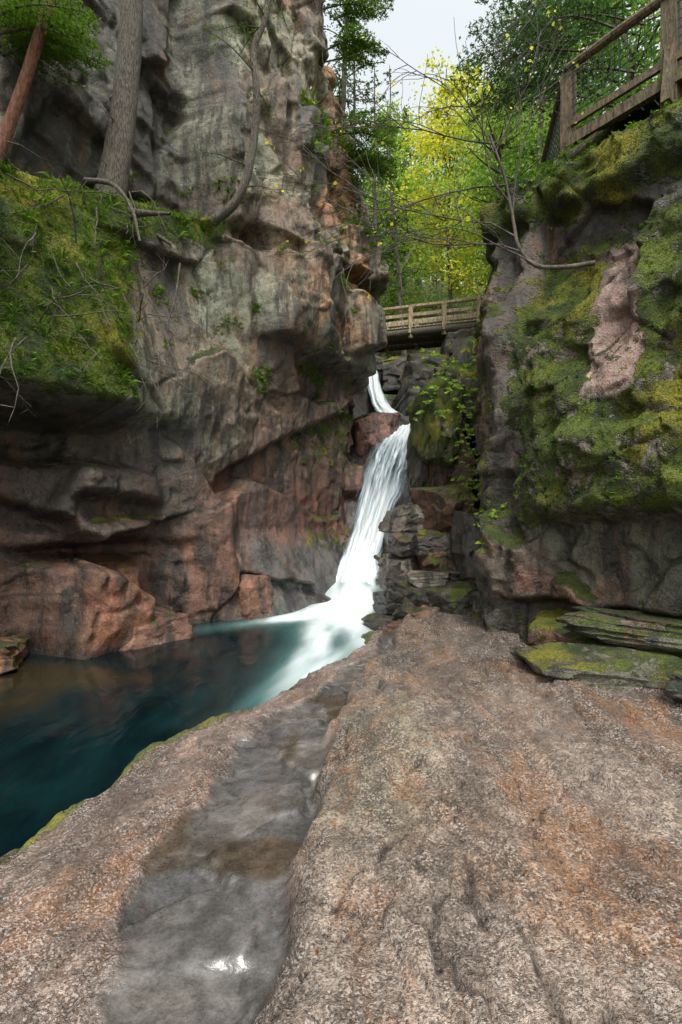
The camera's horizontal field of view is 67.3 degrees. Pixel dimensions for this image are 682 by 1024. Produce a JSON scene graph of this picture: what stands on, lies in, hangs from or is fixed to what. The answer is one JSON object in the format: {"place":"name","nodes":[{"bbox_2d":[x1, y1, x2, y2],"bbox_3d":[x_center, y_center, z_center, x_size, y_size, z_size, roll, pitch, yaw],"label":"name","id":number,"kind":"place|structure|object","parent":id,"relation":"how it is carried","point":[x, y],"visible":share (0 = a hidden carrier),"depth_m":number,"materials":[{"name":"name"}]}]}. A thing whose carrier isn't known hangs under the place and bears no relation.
{"place":"outdoors","nodes":[
{"label":"outdoors","id":0,"kind":"place"},
{"bbox_2d":[0,580,386,856],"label":"pool water","id":1,"kind":"structure","parent":0,"point":[74,731],"depth_m":5.66,"materials":[{"name":"teal liquid"}]},
{"bbox_2d":[0,637,28,674],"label":"boulder","id":2,"kind":"object","parent":1,"relation":"in","point":[14,651],"visible":0.92,"depth_m":6.53,"materials":[{"name":"brown stone"}]},
{"bbox_2d":[119,611,193,650],"bbox_3d":[-2.986,1.944,7.938,0.786,0.712,1.224,0,0,41],"label":"boulder","id":3,"kind":"object","parent":1,"relation":"in","point":[166,627],"visible":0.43,"depth_m":7.83,"materials":[{"name":"brown stone"}]},
{"bbox_2d":[236,574,273,619],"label":"boulder","id":4,"kind":"object","parent":1,"relation":"in","point":[254,594],"visible":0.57,"depth_m":9.66,"materials":[{"name":"brown stone"}]},
{"bbox_2d":[0,0,388,659],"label":"rock cliff","id":5,"kind":"structure","parent":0,"point":[122,514],"depth_m":9.41,"materials":[{"name":"grey stone"}]},
{"bbox_2d":[0,164,11,252],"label":"hemlock branch","id":6,"kind":"object","parent":5,"relation":"attached to","point":[2,213],"visible":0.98,"depth_m":6.13,"materials":[{"name":"green plant"}]},
{"bbox_2d":[0,0,56,162],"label":"leaning trunk","id":7,"kind":"object","parent":5,"relation":"on","point":[18,98],"visible":0.81,"depth_m":7.14,"materials":[{"name":"red plant"}]},
{"bbox_2d":[0,0,171,245],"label":"hemlock","id":8,"kind":"object","parent":5,"relation":"on","point":[19,18],"depth_m":8.05,"materials":[{"name":"brown plant"}]},
{"bbox_2d":[0,159,210,395],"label":"fern plant","id":9,"kind":"object","parent":5,"relation":"on","point":[33,214],"visible":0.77,"depth_m":7.00,"materials":[{"name":"green plant"}]},
{"bbox_2d":[0,134,220,421],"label":"fallen branches","id":10,"kind":"object","parent":5,"relation":"attached to","point":[62,297],"visible":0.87,"depth_m":6.78,"materials":[{"name":"brown wood"}]},
{"bbox_2d":[83,177,140,241],"bbox_3d":[-3.219,-4.265,7.210,1.057,1.139,0.081,0,0,21],"label":"tree root","id":11,"kind":"object","parent":5,"relation":"attached to","point":[103,181],"visible":0.96,"depth_m":7.14,"materials":[{"name":"grey plant"}]},
{"bbox_2d":[0,161,227,398],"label":"moss tufts","id":12,"kind":"object","parent":5,"relation":"on","point":[30,226],"visible":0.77,"depth_m":7.00,"materials":[{"name":"green plant"}]},
{"bbox_2d":[166,263,181,415],"bbox_3d":[-2.240,-2.351,6.900,0.207,2.102,0.152,0,0,-33],"label":"tree root","id":13,"kind":"object","parent":5,"relation":"attached to","point":[178,276],"visible":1,"depth_m":6.91,"materials":[{"name":"brown plant"}]},
{"bbox_2d":[128,171,369,420],"bbox_3d":[-1.075,-4.432,11.129,6.835,4.096,1.995,0,0,-44],"label":"fern plant","id":14,"kind":"object","parent":5,"relation":"on","point":[160,290],"visible":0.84,"depth_m":10.22,"materials":[{"name":"green plant"}]},
{"bbox_2d":[185,0,315,226],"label":"crooked birch tree","id":15,"kind":"object","parent":5,"relation":"on","point":[228,209],"visible":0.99,"depth_m":9.13,"materials":[{"name":"grey plant"}]},
{"bbox_2d":[299,89,386,261],"bbox_3d":[-0.056,-10.183,12.546,2.562,7.594,3.936,0,0,0],"label":"fern plant","id":16,"kind":"object","parent":5,"relation":"on","point":[308,102],"visible":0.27,"depth_m":12.06,"materials":[{"name":"green plant"}]},
{"bbox_2d":[323,0,385,128],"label":"hemlock tree","id":17,"kind":"object","parent":5,"relation":"on","point":[342,96],"visible":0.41,"depth_m":14.85,"materials":[{"name":"green plant"}]},
{"bbox_2d":[323,0,398,189],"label":"hemlock branch","id":18,"kind":"object","parent":5,"relation":"attached to","point":[359,43],"visible":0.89,"depth_m":11.80,"materials":[{"name":"green plant"}]},
{"bbox_2d":[336,423,409,584],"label":"waterfall","id":19,"kind":"structure","parent":0,"point":[378,499],"depth_m":12.65,"materials":[{"name":"liquid"}]},
{"bbox_2d":[353,281,484,418],"bbox_3d":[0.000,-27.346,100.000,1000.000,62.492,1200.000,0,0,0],"label":"ground","id":20,"kind":"structure","parent":0,"point":[463,345],"depth_m":24.08,"materials":[{"name":"green plant"}]},
{"bbox_2d":[0,585,681,1023],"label":"granite slab","id":21,"kind":"structure","parent":20,"relation":"on","point":[298,777],"depth_m":2.47,"materials":[{"name":"brown stone"}]},
{"bbox_2d":[361,612,394,630],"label":"boulder","id":22,"kind":"object","parent":21,"relation":"on","point":[375,621],"visible":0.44,"depth_m":8.64,"materials":[{"name":"grey stone"}]},
{"bbox_2d":[372,591,402,615],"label":"boulder","id":23,"kind":"object","parent":22,"relation":"on","point":[389,603],"visible":0.53,"depth_m":9.04,"materials":[{"name":"grey stone"}]},
{"bbox_2d":[84,629,674,975],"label":"fallen leaves","id":24,"kind":"object","parent":21,"relation":"on","point":[377,907],"visible":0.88,"depth_m":2.42,"materials":[{"name":"brown plant"}]},
{"bbox_2d":[384,619,402,631],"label":"boulder","id":25,"kind":"object","parent":21,"relation":"on","point":[394,626],"visible":0.17,"depth_m":7.81,"materials":[{"name":"brown stone"}]},
{"bbox_2d":[374,553,419,590],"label":"boulder","id":26,"kind":"object","parent":21,"relation":"on","point":[386,563],"visible":0.34,"depth_m":10.04,"materials":[{"name":"grey stone"}]},
{"bbox_2d":[384,566,407,589],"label":"boulder","id":27,"kind":"object","parent":26,"relation":"on","point":[392,575],"visible":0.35,"depth_m":9.61,"materials":[{"name":"grey stone"}]},
{"bbox_2d":[388,532,416,558],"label":"boulder","id":28,"kind":"object","parent":26,"relation":"on","point":[399,544],"visible":0.62,"depth_m":9.74,"materials":[{"name":"grey stone"}]},
{"bbox_2d":[378,503,424,532],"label":"boulder","id":29,"kind":"object","parent":28,"relation":"on","point":[407,518],"visible":0.45,"depth_m":10.41,"materials":[{"name":"grey stone"}]},
{"bbox_2d":[406,431,428,502],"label":"boulder","id":30,"kind":"object","parent":29,"relation":"on","point":[417,471],"visible":0.28,"depth_m":10.72,"materials":[{"name":"grey stone"}]},
{"bbox_2d":[429,429,477,491],"bbox_3d":[2.192,-0.903,10.808,0.906,2.459,1.623,0,0,-6],"label":"boulder","id":31,"kind":"object","parent":29,"relation":"on","point":[439,475],"visible":0.16,"depth_m":10.15,"materials":[{"name":"stone"}]},
{"bbox_2d":[407,366,463,466],"bbox_3d":[1.960,-1.874,10.314,0.842,1.961,1.250,0,0,-18],"label":"boulder","id":32,"kind":"object","parent":31,"relation":"on","point":[430,443],"visible":0.94,"depth_m":9.90,"materials":[{"name":"green stone"}]},
{"bbox_2d":[392,602,424,620],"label":"boulder","id":33,"kind":"object","parent":21,"relation":"on","point":[403,610],"visible":0.2,"depth_m":8.32,"materials":[{"name":"grey stone"}]},
{"bbox_2d":[393,578,459,606],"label":"boulder","id":34,"kind":"object","parent":21,"relation":"on","point":[410,592],"visible":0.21,"depth_m":8.68,"materials":[{"name":"grey stone"}]},
{"bbox_2d":[407,570,459,587],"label":"boulder","id":35,"kind":"object","parent":34,"relation":"on","point":[423,579],"visible":0.77,"depth_m":8.69,"materials":[{"name":"grey stone"}]},
{"bbox_2d":[417,532,456,571],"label":"boulder","id":36,"kind":"object","parent":34,"relation":"on","point":[440,561],"visible":0.24,"depth_m":9.05,"materials":[{"name":"brown stone"}]},
{"bbox_2d":[410,529,450,555],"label":"boulder","id":37,"kind":"object","parent":36,"relation":"on","point":[424,542],"visible":0.93,"depth_m":9.17,"materials":[{"name":"grey stone"}]},
{"bbox_2d":[409,484,477,532],"bbox_3d":[1.988,-0.031,10.036,0.752,1.140,1.368,0,0,-24],"label":"boulder","id":38,"kind":"object","parent":36,"relation":"on","point":[439,505],"visible":0.68,"depth_m":9.64,"materials":[{"name":"brown stone"}]},
{"bbox_2d":[511,642,681,689],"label":"mossy boulder","id":39,"kind":"object","parent":21,"relation":"on","point":[604,666],"visible":0.69,"depth_m":4.47,"materials":[{"name":"green stone"}]},
{"bbox_2d":[664,670,681,702],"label":"boulder","id":40,"kind":"object","parent":21,"relation":"on","point":[673,688],"visible":0.91,"depth_m":3.94,"materials":[{"name":"grey stone"}]},
{"bbox_2d":[353,387,373,413],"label":"boulder","id":41,"kind":"object","parent":20,"relation":"on","point":[363,401],"visible":0.01,"depth_m":17.15,"materials":[{"name":"grey stone"}]},
{"bbox_2d":[335,25,399,291],"bbox_3d":[0.596,-13.157,21.789,3.249,14.410,3.890,0,0,-16],"label":"hemlock tree","id":42,"kind":"object","parent":20,"relation":"on","point":[354,85],"visible":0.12,"depth_m":21.24,"materials":[{"name":"green plant"}]},
{"bbox_2d":[343,445,406,554],"bbox_3d":[1.044,0.674,13.176,3.467,6.462,6.584,0,0,19],"label":"bedrock ledge","id":43,"kind":"object","parent":20,"relation":"on","point":[350,507],"visible":0.04,"depth_m":13.28,"materials":[{"name":"stone"}]},
{"bbox_2d":[384,501,412,548],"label":"boulder","id":44,"kind":"object","parent":43,"relation":"on","point":[386,535],"visible":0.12,"depth_m":11.47,"materials":[{"name":"grey stone"}]},
{"bbox_2d":[404,482,408,503],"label":"boulder","id":45,"kind":"object","parent":44,"relation":"on","point":[406,495],"visible":0.06,"depth_m":11.73,"materials":[{"name":"grey stone"}]},
{"bbox_2d":[350,412,400,458],"bbox_3d":[0.967,-2.035,14.304,1.467,1.593,1.413,0,0,0],"label":"boulder","id":46,"kind":"object","parent":20,"relation":"on","point":[370,432],"visible":0.62,"depth_m":13.90,"materials":[{"name":"brown stone"}]},
{"bbox_2d":[375,356,387,388],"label":"boulder","id":47,"kind":"object","parent":20,"relation":"on","point":[379,360],"visible":0.06,"depth_m":18.75,"materials":[{"name":"grey stone"}]},
{"bbox_2d":[358,61,411,356],"bbox_3d":[1.606,-13.427,23.797,3.388,15.424,3.218,0,0,0],"label":"hemlock tree","id":48,"kind":"object","parent":20,"relation":"on","point":[374,217],"visible":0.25,"depth_m":23.88,"materials":[{"name":"green plant"}]},
{"bbox_2d":[370,65,410,297],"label":"hemlock tree","id":49,"kind":"object","parent":20,"relation":"on","point":[390,76],"visible":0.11,"depth_m":34.19,"materials":[{"name":"green plant"}]},
{"bbox_2d":[381,356,406,392],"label":"boulder","id":50,"kind":"object","parent":20,"relation":"on","point":[392,373],"visible":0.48,"depth_m":18.06,"materials":[{"name":"grey stone"}]},
{"bbox_2d":[372,101,426,355],"bbox_3d":[2.418,-11.958,22.757,2.746,13.409,2.649,0,0,0],"label":"hemlock tree","id":51,"kind":"object","parent":20,"relation":"on","point":[399,290],"visible":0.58,"depth_m":22.85,"materials":[{"name":"green plant"}]},
{"bbox_2d":[348,95,456,313],"bbox_3d":[3.404,-17.224,30.197,7.372,12.365,8.427,0,0,-24],"label":"maple tree","id":52,"kind":"object","parent":20,"relation":"on","point":[402,157],"visible":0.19,"depth_m":29.26,"materials":[{"name":"green plant"}]},
{"bbox_2d":[364,184,444,356],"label":"maple tree","id":53,"kind":"object","parent":20,"relation":"on","point":[394,275],"visible":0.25,"depth_m":25.55,"materials":[{"name":"green plant"}]},
{"bbox_2d":[399,415,409,425],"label":"boulder","id":54,"kind":"object","parent":20,"relation":"on","point":[404,420],"visible":0.07,"depth_m":15.11,"materials":[{"name":"grey stone"}]},
{"bbox_2d":[368,370,401,414],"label":"waterfall","id":55,"kind":"structure","parent":54,"relation":"on","point":[379,401],"depth_m":16.64,"materials":[{"name":"liquid"}]},
{"bbox_2d":[391,379,426,415],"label":"boulder","id":56,"kind":"object","parent":20,"relation":"on","point":[405,397],"visible":0.2,"depth_m":15.76,"materials":[{"name":"grey stone"}]},
{"bbox_2d":[395,353,447,393],"bbox_3d":[3.110,-4.821,18.181,2.298,1.648,2.112,0,0,0],"label":"boulder","id":57,"kind":"object","parent":20,"relation":"on","point":[413,369],"visible":0.41,"depth_m":17.24,"materials":[{"name":"grey stone"}]},
{"bbox_2d":[380,306,475,354],"bbox_3d":[7.315,-8.767,25.579,12.124,3.788,0.793,0,0,17],"label":"shrub","id":58,"kind":"object","parent":20,"relation":"on","point":[427,316],"visible":0.04,"depth_m":26.28,"materials":[{"name":"green plant"}]},
{"bbox_2d":[375,296,483,352],"bbox_3d":[3.152,-7.232,20.010,8.863,1.265,2.059,0,0,17],"label":"wooden footbridge","id":59,"kind":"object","parent":20,"relation":"on","point":[412,337],"visible":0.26,"depth_m":19.37,"materials":[{"name":"brown wood"}]},
{"bbox_2d":[380,279,484,357],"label":"undergrowth","id":60,"kind":"object","parent":20,"relation":"on","point":[447,298],"visible":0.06,"depth_m":29.52,"materials":[{"name":"green plant"}]},
{"bbox_2d":[433,366,446,376],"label":"boulder","id":61,"kind":"object","parent":20,"relation":"on","point":[439,369],"depth_m":15.24,"materials":[{"name":"stone"}]},
{"bbox_2d":[379,46,501,321],"bbox_3d":[4.609,-13.549,23.166,7.547,12.870,6.610,0,0,41],"label":"yellow birch tree","id":62,"kind":"object","parent":20,"relation":"on","point":[429,139],"visible":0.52,"depth_m":22.75,"materials":[{"name":"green plant"}]},
{"bbox_2d":[335,47,584,300],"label":"distant forest","id":63,"kind":"object","parent":20,"relation":"on","point":[438,283],"visible":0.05,"depth_m":38.15,"materials":[{"name":"green plant"}]},
{"bbox_2d":[446,191,489,296],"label":"yellow birch tree","id":64,"kind":"object","parent":20,"relation":"on","point":[482,286],"visible":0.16,"depth_m":22.16,"materials":[{"name":"green plant"}]},
{"bbox_2d":[407,87,557,283],"bbox_3d":[5.431,-9.558,17.820,6.161,7.786,6.853,0,0,0],"label":"maple tree","id":65,"kind":"object","parent":20,"relation":"on","point":[488,176],"visible":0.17,"depth_m":17.18,"materials":[{"name":"green plant"}]},
{"bbox_2d":[411,49,557,293],"bbox_3d":[8.228,-14.615,24.834,8.241,12.676,7.745,0,0,-36],"label":"maple tree","id":66,"kind":"object","parent":20,"relation":"on","point":[536,115],"visible":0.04,"depth_m":24.58,"materials":[{"name":"green plant"}]},
{"bbox_2d":[490,0,548,198],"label":"hemlock tree","id":67,"kind":"object","parent":20,"relation":"on","point":[525,82],"visible":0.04,"depth_m":21.43,"materials":[{"name":"green plant"}]},
{"bbox_2d":[323,0,659,283],"label":"sky","id":68,"kind":"structure","parent":0,"point":[413,30],"materials":[{"name":"white"}]},
{"bbox_2d":[445,0,645,125],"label":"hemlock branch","id":69,"kind":"object","parent":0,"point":[531,33],"visible":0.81,"depth_m":8.42,"materials":[{"name":"green plant"}]},
{"bbox_2d":[468,100,681,658],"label":"rock cliff","id":70,"kind":"structure","parent":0,"point":[540,566],"depth_m":5.71,"materials":[{"name":"stone"}]},
{"bbox_2d":[225,0,597,333],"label":"bare sapling","id":71,"kind":"object","parent":70,"relation":"on","point":[524,256],"visible":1,"depth_m":5.79,"materials":[{"name":"brown plant"}]},
{"bbox_2d":[413,340,477,442],"bbox_3d":[2.101,-2.310,9.802,1.432,1.994,1.624,0,0,-33],"label":"ivy plant","id":72,"kind":"object","parent":70,"relation":"attached to","point":[462,406],"visible":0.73,"depth_m":9.74,"materials":[{"name":"green plant"}]},
{"bbox_2d":[424,581,477,615],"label":"boulder","id":73,"kind":"object","parent":70,"relation":"on","point":[458,598],"visible":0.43,"depth_m":7.92,"materials":[{"name":"stone"}]},
{"bbox_2d":[446,356,478,438],"bbox_3d":[2.638,-2.358,10.567,1.088,1.870,1.257,0,0,0],"label":"boulder","id":74,"kind":"object","parent":70,"relation":"on","point":[470,372],"visible":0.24,"depth_m":10.08,"materials":[{"name":"grey stone"}]},
{"bbox_2d":[440,328,475,356],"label":"boulder","id":75,"kind":"object","parent":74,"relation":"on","point":[455,338],"visible":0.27,"depth_m":17.56,"materials":[{"name":"grey stone"}]},
{"bbox_2d":[449,511,477,585],"bbox_3d":[2.274,0.640,8.929,0.759,1.310,1.643,0,0,-18],"label":"boulder","id":76,"kind":"object","parent":70,"relation":"on","point":[463,544],"visible":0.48,"depth_m":8.59,"materials":[{"name":"grey stone"}]},
{"bbox_2d":[450,377,479,505],"bbox_3d":[2.475,-0.261,9.551,0.922,4.488,2.104,0,0,0],"label":"ivy plant","id":77,"kind":"object","parent":70,"relation":"attached to","point":[461,477],"visible":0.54,"depth_m":9.49,"materials":[{"name":"green plant"}]},
{"bbox_2d":[455,350,475,452],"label":"boulder","id":78,"kind":"object","parent":70,"relation":"on","point":[465,356],"visible":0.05,"depth_m":11.32,"materials":[{"name":"grey stone"}]},
{"bbox_2d":[406,66,552,286],"bbox_3d":[3.450,-6.868,10.804,3.377,4.542,3.288,0,0,33],"label":"beech sapling","id":79,"kind":"object","parent":70,"relation":"on","point":[496,135],"visible":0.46,"depth_m":10.81,"materials":[{"name":"green plant"}]},
{"bbox_2d":[471,176,552,543],"bbox_3d":[2.455,-1.804,8.771,1.007,4.807,4.880,0,0,6],"label":"ivy plant","id":80,"kind":"object","parent":70,"relation":"attached to","point":[527,194],"visible":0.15,"depth_m":6.65,"materials":[{"name":"green plant"}]},
{"bbox_2d":[490,0,579,176],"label":"hemlock tree","id":81,"kind":"object","parent":70,"relation":"on","point":[540,124],"visible":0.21,"depth_m":13.36,"materials":[{"name":"green plant"}]},
{"bbox_2d":[434,0,659,242],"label":"maple tree","id":82,"kind":"object","parent":70,"relation":"on","point":[511,163],"visible":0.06,"depth_m":14.33,"materials":[{"name":"green plant"}]},
{"bbox_2d":[459,0,659,180],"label":"maple tree","id":83,"kind":"object","parent":70,"relation":"on","point":[631,63],"visible":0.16,"depth_m":10.57,"materials":[{"name":"green plant"}]},
{"bbox_2d":[491,97,681,200],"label":"moss tufts","id":84,"kind":"object","parent":70,"relation":"on","point":[556,166],"visible":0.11,"depth_m":6.45,"materials":[{"name":"green plant"}]},
{"bbox_2d":[500,105,681,510],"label":"moss tufts","id":85,"kind":"object","parent":70,"relation":"on","point":[566,315],"visible":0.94,"depth_m":5.51,"materials":[{"name":"green plant"}]},
{"bbox_2d":[539,0,681,169],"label":"wooden railing","id":86,"kind":"object","parent":70,"relation":"on","point":[665,87],"visible":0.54,"depth_m":6.42,"materials":[{"name":"brown wood"}]},
{"bbox_2d":[555,606,681,653],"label":"mossy boulder","id":87,"kind":"object","parent":70,"relation":"on","point":[638,629],"visible":0.98,"depth_m":4.81,"materials":[{"name":"grey stone"}]},
{"bbox_2d":[604,0,659,95],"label":"maple tree","id":88,"kind":"object","parent":70,"relation":"on","point":[642,29],"visible":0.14,"depth_m":10.05,"materials":[{"name":"green plant"}]}
]}

